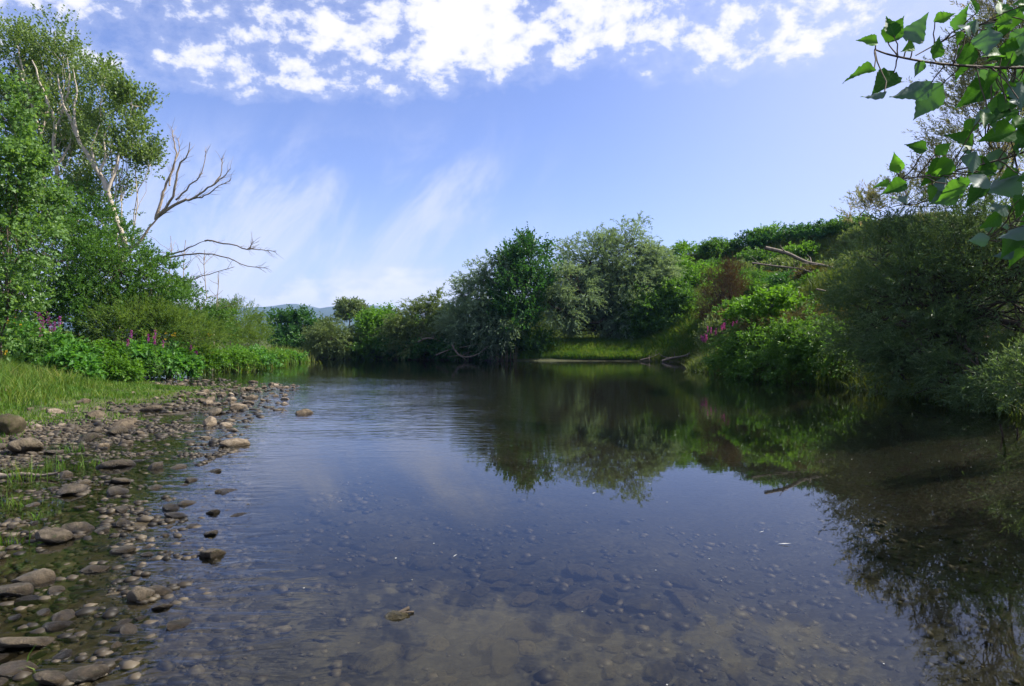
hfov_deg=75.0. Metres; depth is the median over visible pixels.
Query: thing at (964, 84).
tamarisk bush
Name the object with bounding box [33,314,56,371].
purple loosestrife
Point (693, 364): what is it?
waterside grass
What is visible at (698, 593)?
submerged stone
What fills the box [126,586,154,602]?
stone
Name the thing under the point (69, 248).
bush
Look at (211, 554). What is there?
stone
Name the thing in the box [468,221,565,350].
tall tree
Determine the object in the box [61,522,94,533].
stone
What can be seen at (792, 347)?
bank bush
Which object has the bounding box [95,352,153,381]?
herb clump
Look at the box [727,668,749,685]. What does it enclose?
submerged stone
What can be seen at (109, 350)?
herb clump
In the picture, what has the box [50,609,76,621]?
stone
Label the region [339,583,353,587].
submerged pebble
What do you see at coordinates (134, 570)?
stone
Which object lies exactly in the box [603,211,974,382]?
slope grass
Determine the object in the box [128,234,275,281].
dead branch
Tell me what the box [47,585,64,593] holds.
stone
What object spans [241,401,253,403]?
stone
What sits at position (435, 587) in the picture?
submerged stone
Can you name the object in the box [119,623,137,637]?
stone
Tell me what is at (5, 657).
stone
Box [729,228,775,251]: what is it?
slope bush
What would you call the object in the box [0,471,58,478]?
driftwood stick
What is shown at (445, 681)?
submerged stone
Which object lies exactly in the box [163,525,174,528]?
stone
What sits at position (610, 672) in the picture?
submerged stone
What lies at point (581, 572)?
submerged stone
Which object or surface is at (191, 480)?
stone
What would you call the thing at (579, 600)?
submerged stone
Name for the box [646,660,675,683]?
submerged stone
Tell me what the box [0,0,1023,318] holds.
sky
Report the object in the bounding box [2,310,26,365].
purple loosestrife
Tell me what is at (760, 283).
slope scrub
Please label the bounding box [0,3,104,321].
poplar tree
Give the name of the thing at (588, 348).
shelf grass
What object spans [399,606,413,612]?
bark piece
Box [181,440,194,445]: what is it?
stone
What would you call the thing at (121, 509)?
stone
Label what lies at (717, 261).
slope bush
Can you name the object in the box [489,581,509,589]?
submerged stone
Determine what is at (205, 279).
bare sapling
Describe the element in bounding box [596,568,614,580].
submerged stone
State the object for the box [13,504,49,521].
grass tuft
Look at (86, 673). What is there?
stone
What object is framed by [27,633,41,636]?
stone
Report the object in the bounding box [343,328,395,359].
scrub
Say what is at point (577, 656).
submerged stone
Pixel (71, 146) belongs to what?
poplar tree
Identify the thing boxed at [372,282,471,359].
willow bush
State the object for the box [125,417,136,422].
stone
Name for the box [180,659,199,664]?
stone
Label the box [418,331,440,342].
driftwood
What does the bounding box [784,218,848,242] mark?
slope bush
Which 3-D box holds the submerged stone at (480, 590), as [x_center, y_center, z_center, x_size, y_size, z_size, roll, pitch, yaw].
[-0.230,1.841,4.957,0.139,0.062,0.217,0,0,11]
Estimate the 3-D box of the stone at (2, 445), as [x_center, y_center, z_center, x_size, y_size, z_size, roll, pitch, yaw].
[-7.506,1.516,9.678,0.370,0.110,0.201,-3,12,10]
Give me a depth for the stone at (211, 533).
5.48 m
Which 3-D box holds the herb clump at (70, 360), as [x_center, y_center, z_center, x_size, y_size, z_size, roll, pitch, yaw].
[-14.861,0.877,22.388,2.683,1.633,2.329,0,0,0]
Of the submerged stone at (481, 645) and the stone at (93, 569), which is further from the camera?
the stone at (93, 569)
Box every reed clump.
[179,359,281,369]
[222,346,292,365]
[239,345,320,363]
[258,343,317,362]
[277,345,315,360]
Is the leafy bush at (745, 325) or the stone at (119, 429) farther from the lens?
the leafy bush at (745, 325)
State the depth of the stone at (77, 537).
5.39 m
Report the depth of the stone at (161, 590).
4.21 m
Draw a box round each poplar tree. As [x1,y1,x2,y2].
[0,2,127,329]
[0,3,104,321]
[0,66,84,360]
[52,47,170,341]
[843,0,1023,268]
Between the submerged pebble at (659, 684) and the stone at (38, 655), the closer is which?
the stone at (38, 655)
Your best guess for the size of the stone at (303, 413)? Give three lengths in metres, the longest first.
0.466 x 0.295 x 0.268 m
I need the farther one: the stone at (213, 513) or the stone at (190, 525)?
the stone at (213, 513)
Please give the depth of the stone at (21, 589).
4.19 m
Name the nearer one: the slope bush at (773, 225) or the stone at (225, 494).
the stone at (225, 494)
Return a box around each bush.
[0,178,140,338]
[34,165,156,334]
[45,221,198,345]
[70,288,236,377]
[111,275,243,372]
[190,294,271,350]
[222,318,277,348]
[295,311,382,359]
[347,300,416,357]
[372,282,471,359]
[428,249,534,360]
[610,275,705,339]
[632,236,687,298]
[661,249,725,289]
[669,238,716,259]
[688,255,726,277]
[695,235,744,258]
[697,313,782,377]
[710,295,747,318]
[715,257,764,278]
[723,302,862,383]
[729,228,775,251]
[729,296,852,347]
[733,246,787,267]
[746,221,784,241]
[754,222,812,241]
[759,250,815,271]
[768,237,824,259]
[772,269,822,302]
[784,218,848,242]
[796,141,1023,415]
[800,254,842,265]
[815,210,873,237]
[831,0,1023,299]
[961,332,1023,456]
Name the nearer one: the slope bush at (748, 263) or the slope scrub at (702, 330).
the slope scrub at (702, 330)
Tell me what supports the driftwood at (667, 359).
on the ground at (966, 487)
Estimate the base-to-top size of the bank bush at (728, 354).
3.572 m
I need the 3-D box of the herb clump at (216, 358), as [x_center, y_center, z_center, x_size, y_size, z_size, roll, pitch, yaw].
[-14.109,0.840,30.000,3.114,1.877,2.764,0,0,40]
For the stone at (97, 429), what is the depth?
11.50 m
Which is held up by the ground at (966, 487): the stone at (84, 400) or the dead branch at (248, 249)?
the stone at (84, 400)
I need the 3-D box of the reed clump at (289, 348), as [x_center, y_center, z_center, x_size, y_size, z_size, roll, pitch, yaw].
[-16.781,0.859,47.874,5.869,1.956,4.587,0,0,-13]
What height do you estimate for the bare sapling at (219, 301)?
4.996 m
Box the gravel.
[0,377,1023,685]
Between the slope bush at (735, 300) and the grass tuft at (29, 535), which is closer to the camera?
the grass tuft at (29, 535)
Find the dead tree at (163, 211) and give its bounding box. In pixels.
[113,119,234,299]
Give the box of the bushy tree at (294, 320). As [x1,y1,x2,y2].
[257,303,323,349]
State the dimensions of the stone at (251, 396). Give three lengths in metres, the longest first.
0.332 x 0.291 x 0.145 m
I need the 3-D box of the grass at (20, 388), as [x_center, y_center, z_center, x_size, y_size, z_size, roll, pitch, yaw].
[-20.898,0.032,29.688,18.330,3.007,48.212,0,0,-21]
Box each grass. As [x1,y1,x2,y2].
[0,328,257,454]
[471,251,739,339]
[499,298,702,358]
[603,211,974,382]
[651,325,1023,416]
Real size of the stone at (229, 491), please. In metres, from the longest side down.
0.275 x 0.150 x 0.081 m
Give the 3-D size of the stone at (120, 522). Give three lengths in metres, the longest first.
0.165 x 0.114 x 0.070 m
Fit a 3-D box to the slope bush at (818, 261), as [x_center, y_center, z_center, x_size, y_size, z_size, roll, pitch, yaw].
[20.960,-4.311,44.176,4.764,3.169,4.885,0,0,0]
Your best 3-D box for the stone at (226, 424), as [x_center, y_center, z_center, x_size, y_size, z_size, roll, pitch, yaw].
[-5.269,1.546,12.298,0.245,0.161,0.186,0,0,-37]
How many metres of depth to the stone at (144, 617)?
3.83 m
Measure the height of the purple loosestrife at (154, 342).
1.750 m
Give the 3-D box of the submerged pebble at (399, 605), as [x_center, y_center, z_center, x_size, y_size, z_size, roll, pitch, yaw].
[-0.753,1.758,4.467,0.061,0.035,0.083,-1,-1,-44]
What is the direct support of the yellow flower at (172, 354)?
on the ground at (966, 487)
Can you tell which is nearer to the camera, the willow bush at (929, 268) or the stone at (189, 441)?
the stone at (189, 441)
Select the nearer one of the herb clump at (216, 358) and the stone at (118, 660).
the stone at (118, 660)
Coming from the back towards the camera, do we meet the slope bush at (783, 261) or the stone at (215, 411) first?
the slope bush at (783, 261)
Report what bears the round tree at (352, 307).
on the ground at (966, 487)
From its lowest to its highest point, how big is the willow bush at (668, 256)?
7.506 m
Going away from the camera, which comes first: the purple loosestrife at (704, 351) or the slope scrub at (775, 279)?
the purple loosestrife at (704, 351)
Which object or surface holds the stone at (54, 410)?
on the ground at (966, 487)
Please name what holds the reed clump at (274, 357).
on the ground at (966, 487)
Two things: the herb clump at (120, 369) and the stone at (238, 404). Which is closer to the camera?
the stone at (238, 404)
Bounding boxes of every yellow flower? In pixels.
[7,316,21,362]
[164,333,175,379]
[202,333,210,372]
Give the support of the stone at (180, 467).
on the ground at (966, 487)
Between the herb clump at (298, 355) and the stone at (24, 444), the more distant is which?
the herb clump at (298, 355)
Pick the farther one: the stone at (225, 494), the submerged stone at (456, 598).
the stone at (225, 494)
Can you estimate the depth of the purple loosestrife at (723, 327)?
34.49 m
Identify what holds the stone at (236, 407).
on the gravel
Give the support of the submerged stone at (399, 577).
on the ground at (966, 487)
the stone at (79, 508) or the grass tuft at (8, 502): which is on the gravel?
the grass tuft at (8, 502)
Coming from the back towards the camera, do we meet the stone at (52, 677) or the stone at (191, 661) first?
the stone at (191, 661)
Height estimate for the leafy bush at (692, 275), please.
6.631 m
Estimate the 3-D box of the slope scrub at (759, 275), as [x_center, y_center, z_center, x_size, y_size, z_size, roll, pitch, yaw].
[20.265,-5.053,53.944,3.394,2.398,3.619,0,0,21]
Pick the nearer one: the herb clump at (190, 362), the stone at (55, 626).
the stone at (55, 626)
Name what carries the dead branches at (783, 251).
on the ground at (966, 487)
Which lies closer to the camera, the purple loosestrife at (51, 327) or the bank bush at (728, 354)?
the purple loosestrife at (51, 327)
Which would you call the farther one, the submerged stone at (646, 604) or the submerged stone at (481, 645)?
the submerged stone at (646, 604)
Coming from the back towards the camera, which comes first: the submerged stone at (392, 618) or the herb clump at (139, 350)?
the herb clump at (139, 350)
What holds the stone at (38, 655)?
on the ground at (966, 487)
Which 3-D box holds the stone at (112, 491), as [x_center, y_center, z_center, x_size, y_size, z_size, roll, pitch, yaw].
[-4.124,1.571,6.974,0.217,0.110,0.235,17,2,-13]
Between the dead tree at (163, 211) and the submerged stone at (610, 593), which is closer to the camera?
the submerged stone at (610, 593)
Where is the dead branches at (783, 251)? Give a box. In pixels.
[764,246,842,267]
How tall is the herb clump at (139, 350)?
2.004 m
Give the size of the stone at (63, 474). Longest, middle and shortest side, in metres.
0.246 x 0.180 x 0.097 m
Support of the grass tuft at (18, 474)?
on the gravel
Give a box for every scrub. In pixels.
[290,332,336,356]
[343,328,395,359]
[372,329,411,359]
[400,331,446,359]
[434,331,478,360]
[468,333,518,360]
[511,324,560,357]
[690,315,734,357]
[706,305,737,328]
[708,300,740,322]
[725,272,768,296]
[733,266,766,277]
[748,266,778,278]
[764,268,802,287]
[787,261,832,280]
[836,250,864,261]
[837,224,880,242]
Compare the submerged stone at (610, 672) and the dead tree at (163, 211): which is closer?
the submerged stone at (610, 672)
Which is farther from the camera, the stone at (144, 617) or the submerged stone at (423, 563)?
the submerged stone at (423, 563)
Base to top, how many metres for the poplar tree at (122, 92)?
16.539 m
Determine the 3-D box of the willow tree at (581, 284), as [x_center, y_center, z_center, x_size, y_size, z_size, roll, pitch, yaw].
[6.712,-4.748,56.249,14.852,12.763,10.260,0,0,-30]
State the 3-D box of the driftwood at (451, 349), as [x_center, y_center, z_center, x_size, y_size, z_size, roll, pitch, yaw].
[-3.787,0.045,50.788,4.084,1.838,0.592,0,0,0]
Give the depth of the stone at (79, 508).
6.36 m
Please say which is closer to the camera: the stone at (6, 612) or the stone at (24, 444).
the stone at (6, 612)
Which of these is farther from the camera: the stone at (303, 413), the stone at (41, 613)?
the stone at (303, 413)
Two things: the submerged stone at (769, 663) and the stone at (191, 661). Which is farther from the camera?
the submerged stone at (769, 663)
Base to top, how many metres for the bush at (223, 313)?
5.075 m
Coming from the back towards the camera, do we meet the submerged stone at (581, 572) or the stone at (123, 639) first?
the submerged stone at (581, 572)
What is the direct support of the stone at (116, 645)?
on the ground at (966, 487)
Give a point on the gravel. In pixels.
(226, 659)
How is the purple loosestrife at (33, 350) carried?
on the ground at (966, 487)
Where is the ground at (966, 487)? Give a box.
[0,215,1023,685]
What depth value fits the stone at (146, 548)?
5.12 m
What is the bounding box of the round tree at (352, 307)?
[331,296,371,326]
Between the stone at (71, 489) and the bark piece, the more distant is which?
the stone at (71, 489)
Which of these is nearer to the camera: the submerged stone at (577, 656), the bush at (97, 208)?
the submerged stone at (577, 656)
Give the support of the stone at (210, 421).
on the ground at (966, 487)
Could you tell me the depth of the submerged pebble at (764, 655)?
4.34 m
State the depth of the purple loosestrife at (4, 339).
22.47 m
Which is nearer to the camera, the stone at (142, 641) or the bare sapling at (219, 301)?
the stone at (142, 641)
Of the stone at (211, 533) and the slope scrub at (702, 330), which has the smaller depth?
the stone at (211, 533)
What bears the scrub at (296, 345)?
on the ground at (966, 487)
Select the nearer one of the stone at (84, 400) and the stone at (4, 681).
the stone at (4, 681)
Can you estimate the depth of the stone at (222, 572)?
4.63 m
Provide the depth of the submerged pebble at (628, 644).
4.20 m
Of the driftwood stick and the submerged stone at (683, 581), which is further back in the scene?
the driftwood stick
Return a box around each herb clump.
[0,314,61,353]
[2,324,111,368]
[24,345,111,379]
[79,335,132,362]
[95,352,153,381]
[113,335,174,379]
[139,336,206,380]
[176,341,237,375]
[203,344,264,371]
[221,343,284,368]
[261,346,294,365]
[275,348,309,362]
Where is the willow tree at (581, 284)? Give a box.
[524,211,678,345]
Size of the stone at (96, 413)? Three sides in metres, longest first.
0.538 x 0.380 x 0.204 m
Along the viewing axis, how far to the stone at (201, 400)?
17.02 m
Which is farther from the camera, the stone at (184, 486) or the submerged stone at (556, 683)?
the stone at (184, 486)
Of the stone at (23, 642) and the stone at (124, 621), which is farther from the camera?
the stone at (124, 621)
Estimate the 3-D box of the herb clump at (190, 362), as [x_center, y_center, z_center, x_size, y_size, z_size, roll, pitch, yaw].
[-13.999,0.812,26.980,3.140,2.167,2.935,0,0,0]
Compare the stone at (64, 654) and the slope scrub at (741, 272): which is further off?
the slope scrub at (741, 272)
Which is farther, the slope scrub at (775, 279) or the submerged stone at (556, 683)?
the slope scrub at (775, 279)
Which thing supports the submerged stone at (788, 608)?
on the ground at (966, 487)
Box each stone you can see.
[0,413,26,434]
[0,443,5,449]
[0,551,5,558]
[0,582,33,596]
[0,636,56,647]
[0,653,18,664]
[0,660,38,678]
[0,677,8,685]
[1,610,12,614]
[4,613,21,623]
[6,437,43,452]
[7,524,17,529]
[11,568,55,587]
[14,595,40,606]
[18,502,39,512]
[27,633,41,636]
[28,562,49,571]
[29,521,37,525]
[30,651,47,659]
[31,608,49,620]
[32,670,66,685]
[35,527,73,543]
[41,621,77,632]
[43,450,63,454]
[46,408,63,412]
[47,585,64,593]
[49,486,57,490]
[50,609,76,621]
[50,649,72,659]
[52,605,66,611]
[52,641,63,647]
[55,470,72,477]
[57,483,87,496]
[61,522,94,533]
[64,664,108,682]
[68,445,78,449]
[68,534,83,540]
[69,587,96,596]
[71,505,88,511]
[76,479,91,484]
[77,398,90,403]
[78,432,98,441]
[79,565,108,574]
[85,410,106,418]
[91,427,101,432]
[93,527,109,533]
[94,443,109,448]
[95,459,136,469]
[98,545,108,552]
[106,486,129,496]
[107,425,127,434]
[109,545,135,555]
[110,641,121,651]
[111,419,133,427]
[111,478,130,483]
[114,518,130,527]
[114,658,122,663]
[115,618,133,625]
[116,505,128,513]
[117,636,131,641]
[118,440,133,444]
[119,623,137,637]
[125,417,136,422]
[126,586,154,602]
[130,568,143,571]
[132,459,146,463]
[134,615,150,620]
[139,639,149,643]
[140,552,153,556]
[141,405,161,411]
[141,545,151,551]
[145,484,163,493]
[147,462,162,470]
[147,585,173,595]
[151,603,173,609]
[162,503,180,511]
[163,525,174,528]
[164,512,187,517]
[166,618,201,631]
[168,464,186,470]
[172,483,188,490]
[177,500,199,507]
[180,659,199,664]
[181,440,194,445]
[184,477,199,484]
[185,523,202,528]
[192,593,208,602]
[198,398,207,403]
[199,436,210,439]
[199,548,228,560]
[202,416,216,426]
[202,468,221,475]
[203,400,212,404]
[203,530,218,537]
[205,509,220,516]
[208,407,221,415]
[213,544,229,548]
[215,488,240,495]
[218,438,249,447]
[219,422,232,427]
[220,570,237,575]
[221,491,229,496]
[223,509,242,515]
[226,397,236,401]
[226,512,251,523]
[229,405,243,410]
[230,403,247,406]
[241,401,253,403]
[245,394,257,398]
[295,409,314,419]
[351,644,405,675]
[377,610,409,625]
[385,571,413,582]
[404,599,449,620]
[407,555,437,570]
[419,581,443,593]
[421,676,457,685]
[424,635,449,651]
[431,670,446,676]
[439,590,475,606]
[470,634,504,654]
[471,585,490,596]
[471,665,491,676]
[480,569,517,582]
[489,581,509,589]
[490,640,518,675]
[496,619,545,642]
[511,591,537,607]
[515,555,539,564]
[517,640,535,655]
[544,680,565,685]
[559,588,602,609]
[563,578,573,586]
[566,564,596,579]
[568,617,614,638]
[569,652,587,661]
[591,583,619,600]
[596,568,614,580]
[603,666,617,678]
[607,582,621,589]
[622,598,662,611]
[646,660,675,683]
[664,574,699,589]
[665,588,694,597]
[672,591,696,609]
[692,588,711,598]
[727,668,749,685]
[757,658,779,668]
[772,604,800,613]
[783,613,814,626]
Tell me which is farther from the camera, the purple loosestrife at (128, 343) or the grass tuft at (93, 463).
the purple loosestrife at (128, 343)
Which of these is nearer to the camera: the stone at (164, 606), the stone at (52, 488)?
the stone at (164, 606)
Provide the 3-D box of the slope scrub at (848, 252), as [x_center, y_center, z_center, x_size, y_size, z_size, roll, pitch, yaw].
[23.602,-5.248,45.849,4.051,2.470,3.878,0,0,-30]
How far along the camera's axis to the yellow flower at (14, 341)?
21.98 m
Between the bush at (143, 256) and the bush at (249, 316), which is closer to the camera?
the bush at (143, 256)
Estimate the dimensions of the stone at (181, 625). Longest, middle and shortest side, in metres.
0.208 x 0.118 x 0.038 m
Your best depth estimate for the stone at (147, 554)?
4.95 m
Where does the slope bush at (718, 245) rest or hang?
on the ground at (966, 487)
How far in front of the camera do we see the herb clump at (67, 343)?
23.15 m
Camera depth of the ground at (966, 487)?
7.02 m
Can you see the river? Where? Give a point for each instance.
(656, 389)
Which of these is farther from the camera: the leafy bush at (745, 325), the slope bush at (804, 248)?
the slope bush at (804, 248)
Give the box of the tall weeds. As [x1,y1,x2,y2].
[0,336,118,386]
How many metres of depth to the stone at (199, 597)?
4.16 m
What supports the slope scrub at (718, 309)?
on the ground at (966, 487)
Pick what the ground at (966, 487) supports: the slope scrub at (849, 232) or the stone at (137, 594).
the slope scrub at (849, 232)
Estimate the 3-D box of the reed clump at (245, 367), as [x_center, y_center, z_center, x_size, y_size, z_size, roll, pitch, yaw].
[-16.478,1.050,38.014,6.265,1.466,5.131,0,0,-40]
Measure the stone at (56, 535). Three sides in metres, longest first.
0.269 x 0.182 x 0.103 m
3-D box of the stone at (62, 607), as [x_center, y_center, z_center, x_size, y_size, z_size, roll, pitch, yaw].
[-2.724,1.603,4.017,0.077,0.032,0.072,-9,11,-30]
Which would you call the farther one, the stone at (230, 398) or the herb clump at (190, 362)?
the herb clump at (190, 362)
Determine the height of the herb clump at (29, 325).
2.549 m
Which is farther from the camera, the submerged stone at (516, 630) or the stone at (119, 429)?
the stone at (119, 429)
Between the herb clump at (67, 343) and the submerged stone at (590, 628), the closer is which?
the submerged stone at (590, 628)
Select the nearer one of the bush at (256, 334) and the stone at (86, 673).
the stone at (86, 673)
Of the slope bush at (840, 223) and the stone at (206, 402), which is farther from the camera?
the slope bush at (840, 223)
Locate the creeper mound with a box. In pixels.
[714,282,820,331]
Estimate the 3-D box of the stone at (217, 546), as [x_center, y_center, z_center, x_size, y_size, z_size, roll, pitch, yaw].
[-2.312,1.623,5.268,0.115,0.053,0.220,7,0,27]
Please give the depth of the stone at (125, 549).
5.02 m
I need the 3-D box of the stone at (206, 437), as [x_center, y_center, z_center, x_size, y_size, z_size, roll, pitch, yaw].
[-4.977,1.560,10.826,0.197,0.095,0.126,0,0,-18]
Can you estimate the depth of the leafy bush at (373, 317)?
56.59 m
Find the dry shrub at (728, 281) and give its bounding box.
[689,256,753,326]
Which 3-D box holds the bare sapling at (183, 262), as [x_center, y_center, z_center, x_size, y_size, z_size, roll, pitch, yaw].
[-16.043,-1.817,32.656,1.143,6.559,1.020,0,0,-19]
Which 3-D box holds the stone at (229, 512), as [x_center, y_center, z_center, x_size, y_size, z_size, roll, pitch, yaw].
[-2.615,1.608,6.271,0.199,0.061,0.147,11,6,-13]
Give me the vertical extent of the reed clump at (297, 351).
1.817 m
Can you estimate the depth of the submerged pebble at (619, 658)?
3.96 m
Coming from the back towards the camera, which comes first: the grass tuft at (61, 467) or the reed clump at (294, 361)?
the reed clump at (294, 361)
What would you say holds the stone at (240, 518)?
on the ground at (966, 487)
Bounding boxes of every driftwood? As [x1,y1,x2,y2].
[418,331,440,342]
[436,338,477,354]
[451,343,487,360]
[660,353,688,361]
[752,258,812,273]
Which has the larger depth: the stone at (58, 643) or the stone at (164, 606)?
the stone at (164, 606)
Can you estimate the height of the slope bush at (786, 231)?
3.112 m
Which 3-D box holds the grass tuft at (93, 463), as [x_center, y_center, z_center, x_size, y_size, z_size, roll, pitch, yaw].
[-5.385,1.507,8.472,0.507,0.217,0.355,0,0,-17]
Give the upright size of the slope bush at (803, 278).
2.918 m
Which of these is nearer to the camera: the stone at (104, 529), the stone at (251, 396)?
the stone at (104, 529)
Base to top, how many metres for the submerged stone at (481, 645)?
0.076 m
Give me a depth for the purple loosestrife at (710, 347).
34.54 m
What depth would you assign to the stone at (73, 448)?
9.87 m
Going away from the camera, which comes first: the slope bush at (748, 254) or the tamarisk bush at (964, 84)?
the tamarisk bush at (964, 84)
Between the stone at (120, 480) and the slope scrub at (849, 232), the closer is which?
the stone at (120, 480)
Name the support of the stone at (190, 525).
on the ground at (966, 487)
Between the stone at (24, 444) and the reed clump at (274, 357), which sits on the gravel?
the stone at (24, 444)
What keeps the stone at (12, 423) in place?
on the gravel
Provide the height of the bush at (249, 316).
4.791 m
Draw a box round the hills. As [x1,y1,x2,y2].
[36,304,419,336]
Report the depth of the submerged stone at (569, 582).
5.30 m
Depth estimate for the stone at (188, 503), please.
6.48 m
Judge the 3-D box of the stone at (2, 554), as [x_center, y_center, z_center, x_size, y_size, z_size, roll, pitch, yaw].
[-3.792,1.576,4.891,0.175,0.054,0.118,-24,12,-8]
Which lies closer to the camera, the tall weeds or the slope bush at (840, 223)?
the tall weeds
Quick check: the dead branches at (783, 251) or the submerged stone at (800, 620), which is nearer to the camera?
the submerged stone at (800, 620)
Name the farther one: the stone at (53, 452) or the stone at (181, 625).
the stone at (53, 452)
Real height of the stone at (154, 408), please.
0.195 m
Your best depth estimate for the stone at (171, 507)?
6.29 m
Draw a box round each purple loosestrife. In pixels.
[1,319,7,360]
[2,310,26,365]
[19,292,42,363]
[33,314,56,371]
[46,313,62,349]
[123,330,133,375]
[145,330,164,381]
[150,337,160,381]
[189,345,199,377]
[699,335,708,364]
[704,326,716,357]
[721,319,727,343]
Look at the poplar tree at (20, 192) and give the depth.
21.03 m
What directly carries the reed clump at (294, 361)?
on the ground at (966, 487)
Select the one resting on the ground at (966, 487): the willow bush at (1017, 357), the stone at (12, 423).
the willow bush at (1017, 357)
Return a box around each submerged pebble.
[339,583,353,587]
[394,602,404,607]
[405,647,424,659]
[518,580,532,585]
[522,665,534,672]
[611,653,628,663]
[624,640,636,648]
[654,682,668,685]
[761,653,769,658]
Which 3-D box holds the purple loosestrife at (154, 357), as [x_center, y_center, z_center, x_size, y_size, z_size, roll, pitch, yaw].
[-13.389,0.498,24.983,0.717,1.991,0.412,0,0,-25]
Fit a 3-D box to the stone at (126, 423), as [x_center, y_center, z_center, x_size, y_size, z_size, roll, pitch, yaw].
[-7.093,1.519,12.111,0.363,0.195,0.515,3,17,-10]
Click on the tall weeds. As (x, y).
(64, 376)
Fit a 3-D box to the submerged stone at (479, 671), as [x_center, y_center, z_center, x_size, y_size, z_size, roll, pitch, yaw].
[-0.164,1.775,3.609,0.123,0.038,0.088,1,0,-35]
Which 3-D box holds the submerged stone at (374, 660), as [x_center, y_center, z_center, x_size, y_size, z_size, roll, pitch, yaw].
[-0.726,1.712,3.604,0.354,0.088,0.234,-11,1,-42]
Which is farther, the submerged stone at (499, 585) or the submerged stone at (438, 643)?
the submerged stone at (499, 585)
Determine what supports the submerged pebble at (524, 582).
on the ground at (966, 487)
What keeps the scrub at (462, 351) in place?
on the ground at (966, 487)
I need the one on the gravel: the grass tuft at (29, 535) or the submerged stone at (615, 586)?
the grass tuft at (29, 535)
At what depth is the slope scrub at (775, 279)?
40.89 m
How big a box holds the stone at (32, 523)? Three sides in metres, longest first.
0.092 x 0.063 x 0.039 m
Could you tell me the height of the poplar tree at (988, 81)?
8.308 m
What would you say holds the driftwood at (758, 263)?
on the slope grass at (810, 283)
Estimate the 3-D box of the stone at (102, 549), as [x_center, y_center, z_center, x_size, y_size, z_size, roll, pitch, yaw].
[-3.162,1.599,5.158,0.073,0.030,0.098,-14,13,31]
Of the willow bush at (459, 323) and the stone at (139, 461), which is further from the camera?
the willow bush at (459, 323)
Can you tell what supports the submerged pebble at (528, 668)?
on the ground at (966, 487)
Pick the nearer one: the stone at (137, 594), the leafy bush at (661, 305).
the stone at (137, 594)
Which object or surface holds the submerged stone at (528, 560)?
on the ground at (966, 487)
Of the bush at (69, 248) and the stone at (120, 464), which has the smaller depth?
the stone at (120, 464)
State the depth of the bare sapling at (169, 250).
32.97 m
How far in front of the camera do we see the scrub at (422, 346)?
52.48 m
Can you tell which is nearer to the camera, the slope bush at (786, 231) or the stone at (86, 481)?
the stone at (86, 481)
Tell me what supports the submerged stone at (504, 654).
on the ground at (966, 487)
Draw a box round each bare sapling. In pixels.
[150,236,188,271]
[177,240,196,303]
[191,250,222,313]
[209,274,245,371]
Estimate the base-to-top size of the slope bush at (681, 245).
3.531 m
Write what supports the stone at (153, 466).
on the gravel
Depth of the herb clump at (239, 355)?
33.82 m
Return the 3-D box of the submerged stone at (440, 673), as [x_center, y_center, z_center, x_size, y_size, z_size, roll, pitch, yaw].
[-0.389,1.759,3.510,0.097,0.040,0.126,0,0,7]
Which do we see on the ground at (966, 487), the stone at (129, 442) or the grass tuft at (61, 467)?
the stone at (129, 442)
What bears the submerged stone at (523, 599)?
on the ground at (966, 487)
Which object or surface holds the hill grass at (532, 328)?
on the ground at (966, 487)
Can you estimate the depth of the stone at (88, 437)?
10.46 m
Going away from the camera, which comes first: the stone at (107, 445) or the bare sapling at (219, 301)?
the stone at (107, 445)
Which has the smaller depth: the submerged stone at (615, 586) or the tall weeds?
the submerged stone at (615, 586)
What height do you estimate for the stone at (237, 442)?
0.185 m
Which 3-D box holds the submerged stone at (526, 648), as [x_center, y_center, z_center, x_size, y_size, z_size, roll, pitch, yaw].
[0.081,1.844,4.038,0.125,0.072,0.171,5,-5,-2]
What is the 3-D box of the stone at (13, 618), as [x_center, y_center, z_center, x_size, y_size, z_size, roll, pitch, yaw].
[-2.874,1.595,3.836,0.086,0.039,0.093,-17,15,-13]
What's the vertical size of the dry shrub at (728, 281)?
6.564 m
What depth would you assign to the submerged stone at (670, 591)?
5.25 m
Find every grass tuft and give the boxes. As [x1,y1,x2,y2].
[0,488,44,513]
[0,522,33,545]
[1,454,59,486]
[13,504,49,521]
[29,453,87,472]
[52,439,95,452]
[67,452,107,469]
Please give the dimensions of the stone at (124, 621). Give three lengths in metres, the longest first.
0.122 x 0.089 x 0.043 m
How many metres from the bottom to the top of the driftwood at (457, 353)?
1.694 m
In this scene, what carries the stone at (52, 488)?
on the ground at (966, 487)
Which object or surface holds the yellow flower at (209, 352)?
on the ground at (966, 487)
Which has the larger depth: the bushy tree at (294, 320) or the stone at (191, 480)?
the bushy tree at (294, 320)
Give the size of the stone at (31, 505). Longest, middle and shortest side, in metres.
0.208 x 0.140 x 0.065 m
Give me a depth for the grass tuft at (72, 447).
9.55 m
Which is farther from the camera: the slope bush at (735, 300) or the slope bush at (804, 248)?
the slope bush at (804, 248)
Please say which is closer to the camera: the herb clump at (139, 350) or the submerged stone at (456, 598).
the submerged stone at (456, 598)
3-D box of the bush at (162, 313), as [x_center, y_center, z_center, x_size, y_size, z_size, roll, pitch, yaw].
[-14.872,-0.273,27.635,6.544,4.105,4.447,0,0,-32]
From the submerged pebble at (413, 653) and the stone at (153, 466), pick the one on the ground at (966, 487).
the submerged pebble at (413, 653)
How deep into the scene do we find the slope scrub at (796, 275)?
37.84 m
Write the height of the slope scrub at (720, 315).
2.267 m

